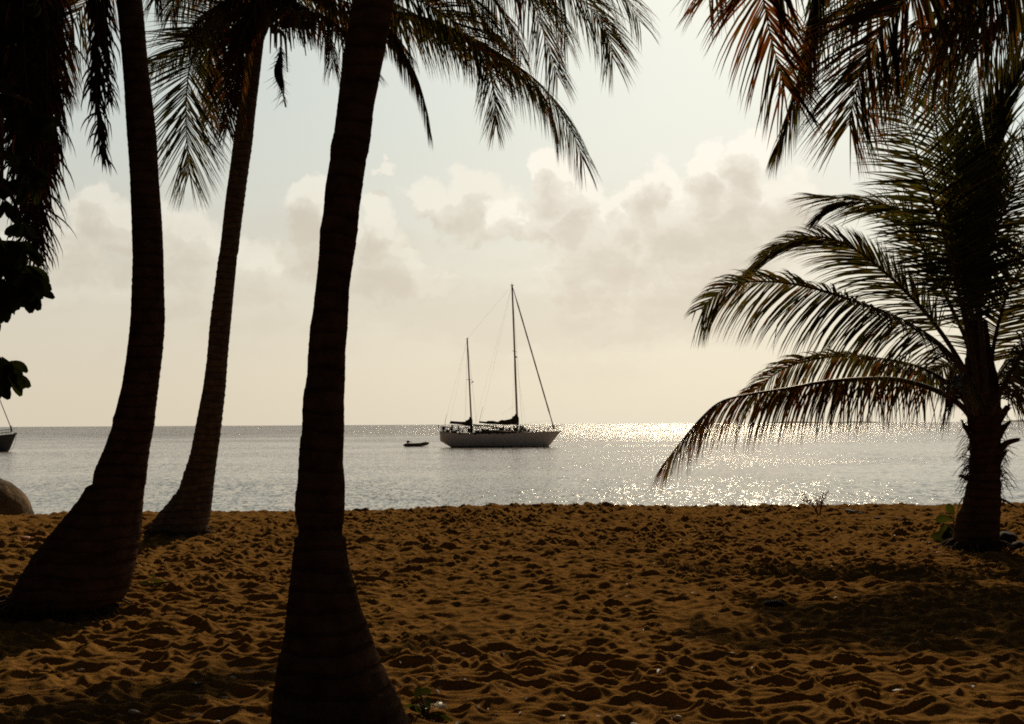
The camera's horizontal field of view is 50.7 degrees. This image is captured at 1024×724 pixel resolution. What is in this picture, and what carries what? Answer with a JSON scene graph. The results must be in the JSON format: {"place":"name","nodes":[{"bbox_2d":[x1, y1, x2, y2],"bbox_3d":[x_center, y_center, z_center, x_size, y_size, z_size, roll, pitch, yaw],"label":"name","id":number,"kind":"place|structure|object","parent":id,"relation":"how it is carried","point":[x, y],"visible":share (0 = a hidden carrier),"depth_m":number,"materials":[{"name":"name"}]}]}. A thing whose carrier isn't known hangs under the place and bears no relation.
{"place":"outdoors","nodes":[
{"label":"outdoors","id":0,"kind":"place"},
{"bbox_2d":[0,501,1023,723],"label":"sand","id":1,"kind":"structure","parent":0,"point":[629,578],"depth_m":8.82,"materials":[{"name":"brown sand"}]},
{"bbox_2d":[0,478,34,515],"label":"boulder","id":2,"kind":"object","parent":1,"relation":"on","point":[14,499],"visible":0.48,"depth_m":20.07,"materials":[{"name":"brown stone"}]},
{"bbox_2d":[20,536,29,540],"bbox_3d":[-7.037,2.548,15.615,0.161,0.066,0.100,0,-3,0],"label":"shell","id":3,"kind":"object","parent":1,"relation":"on","point":[23,538],"visible":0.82,"depth_m":15.58},
{"bbox_2d":[0,0,60,399],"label":"almond tree","id":4,"kind":"object","parent":1,"relation":"on","point":[26,286],"visible":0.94,"depth_m":8.71,"materials":[{"name":"green plant"}]},
{"bbox_2d":[0,0,164,624],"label":"palm tree","id":5,"kind":"object","parent":1,"relation":"on","point":[82,561],"visible":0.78,"depth_m":9.26,"materials":[{"name":"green plant"}]},
{"bbox_2d":[128,709,139,713],"bbox_3d":[-2.086,1.931,5.961,0.063,0.030,0.046,0,-3,0],"label":"shell","id":6,"kind":"object","parent":1,"relation":"on","point":[132,711],"visible":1,"depth_m":5.95},
{"bbox_2d":[141,574,162,587],"bbox_3d":[-3.511,2.144,10.541,0.214,0.165,0.053,0,-3,0],"label":"sprout","id":7,"kind":"object","parent":1,"relation":"on","point":[151,584],"visible":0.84,"depth_m":10.54,"materials":[{"name":"green plant"}]},
{"bbox_2d":[271,0,410,723],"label":"palm tree","id":8,"kind":"object","parent":1,"relation":"on","point":[330,669],"visible":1,"depth_m":5.55,"materials":[{"name":"brown plant"}]},
{"bbox_2d":[61,0,659,537],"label":"palm tree","id":9,"kind":"object","parent":1,"relation":"on","point":[229,34],"visible":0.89,"depth_m":15.80,"materials":[{"name":"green plant"}]},
{"bbox_2d":[404,686,452,721],"bbox_3d":[-0.445,1.877,5.907,0.327,0.246,0.172,0,-3,0],"label":"seedling","id":10,"kind":"object","parent":1,"relation":"on","point":[424,706],"visible":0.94,"depth_m":5.87,"materials":[{"name":"green plant"}]},
{"bbox_2d":[673,715,681,719],"bbox_3d":[0.899,1.928,5.867,0.048,0.026,0.041,-1,-3,17],"label":"shell","id":11,"kind":"object","parent":1,"relation":"on","point":[677,717],"visible":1,"depth_m":5.85},
{"bbox_2d":[764,600,784,606],"bbox_3d":[2.285,2.101,9.411,0.181,0.053,0.122,-2,-4,22],"label":"husk","id":12,"kind":"object","parent":1,"relation":"on","point":[776,603],"visible":1,"depth_m":9.37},
{"bbox_2d":[800,491,828,515],"bbox_3d":[5.255,2.462,18.744,0.464,0.466,0.254,-2,-4,21],"label":"weed","id":13,"kind":"object","parent":1,"relation":"on","point":[816,507],"visible":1,"depth_m":18.74,"materials":[{"name":"black plant"}]},
{"bbox_2d":[649,38,1023,552],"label":"palm tree","id":14,"kind":"object","parent":1,"relation":"on","point":[970,202],"visible":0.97,"depth_m":13.52,"materials":[{"name":"green plant"}]},
{"bbox_2d":[672,0,1023,181],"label":"palm tree","id":15,"kind":"object","parent":1,"relation":"on","point":[964,21],"visible":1,"depth_m":9.36,"materials":[{"name":"green plant"}]},
{"bbox_2d":[844,509,863,512],"bbox_3d":[5.973,2.589,18.781,0.273,0.062,0.853,0,-3,0],"label":"driftwood","id":16,"kind":"object","parent":1,"relation":"on","point":[850,510],"visible":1,"depth_m":18.59,"materials":[{"name":"grey wood"}]},
{"bbox_2d":[931,497,963,543],"bbox_3d":[5.863,2.135,14.436,0.477,0.679,0.263,0,-3,0],"label":"seedling","id":17,"kind":"object","parent":1,"relation":"on","point":[945,532],"visible":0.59,"depth_m":14.45,"materials":[{"name":"green plant"}]},
{"bbox_2d":[1000,531,1017,543],"bbox_3d":[6.395,2.298,13.990,0.257,0.210,0.276,3,-5,-44],"label":"coconut","id":18,"kind":"object","parent":1,"relation":"on","point":[1009,537],"visible":0.51,"depth_m":13.90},
{"bbox_2d":[1011,541,1023,548],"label":"coconut","id":19,"kind":"object","parent":1,"relation":"on","point":[1019,544],"visible":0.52,"depth_m":13.45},
{"bbox_2d":[0,422,1023,514],"bbox_3d":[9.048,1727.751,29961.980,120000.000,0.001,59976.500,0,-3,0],"label":"water","id":20,"kind":"structure","parent":0,"point":[48,470],"depth_m":70.88,"materials":[{"name":"grey liquid"}]},
{"bbox_2d":[0,400,16,451],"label":"sailing boat","id":21,"kind":"object","parent":20,"relation":"on","point":[6,441],"visible":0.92,"depth_m":122.04,"materials":[{"name":"paint"}]},
{"bbox_2d":[403,441,428,446],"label":"dinghy","id":22,"kind":"object","parent":20,"relation":"on","point":[408,444],"visible":0.98,"depth_m":138.31,"materials":[{"name":"black"}]},
{"bbox_2d":[438,285,565,446],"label":"sailing boat","id":23,"kind":"object","parent":20,"relation":"on","point":[519,436],"visible":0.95,"depth_m":131.97,"materials":[{"name":"paint"}]},
{"bbox_2d":[0,0,1023,426],"label":"sky","id":24,"kind":"structure","parent":0,"point":[605,280],"materials":[{"name":"white"}]},
{"bbox_2d":[770,421,887,422],"bbox_3d":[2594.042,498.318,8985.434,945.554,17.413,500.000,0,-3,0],"label":"island","id":25,"kind":"structure","parent":0,"point":[833,422],"depth_m":8825.10,"materials":[{"name":"grey"}]}
]}

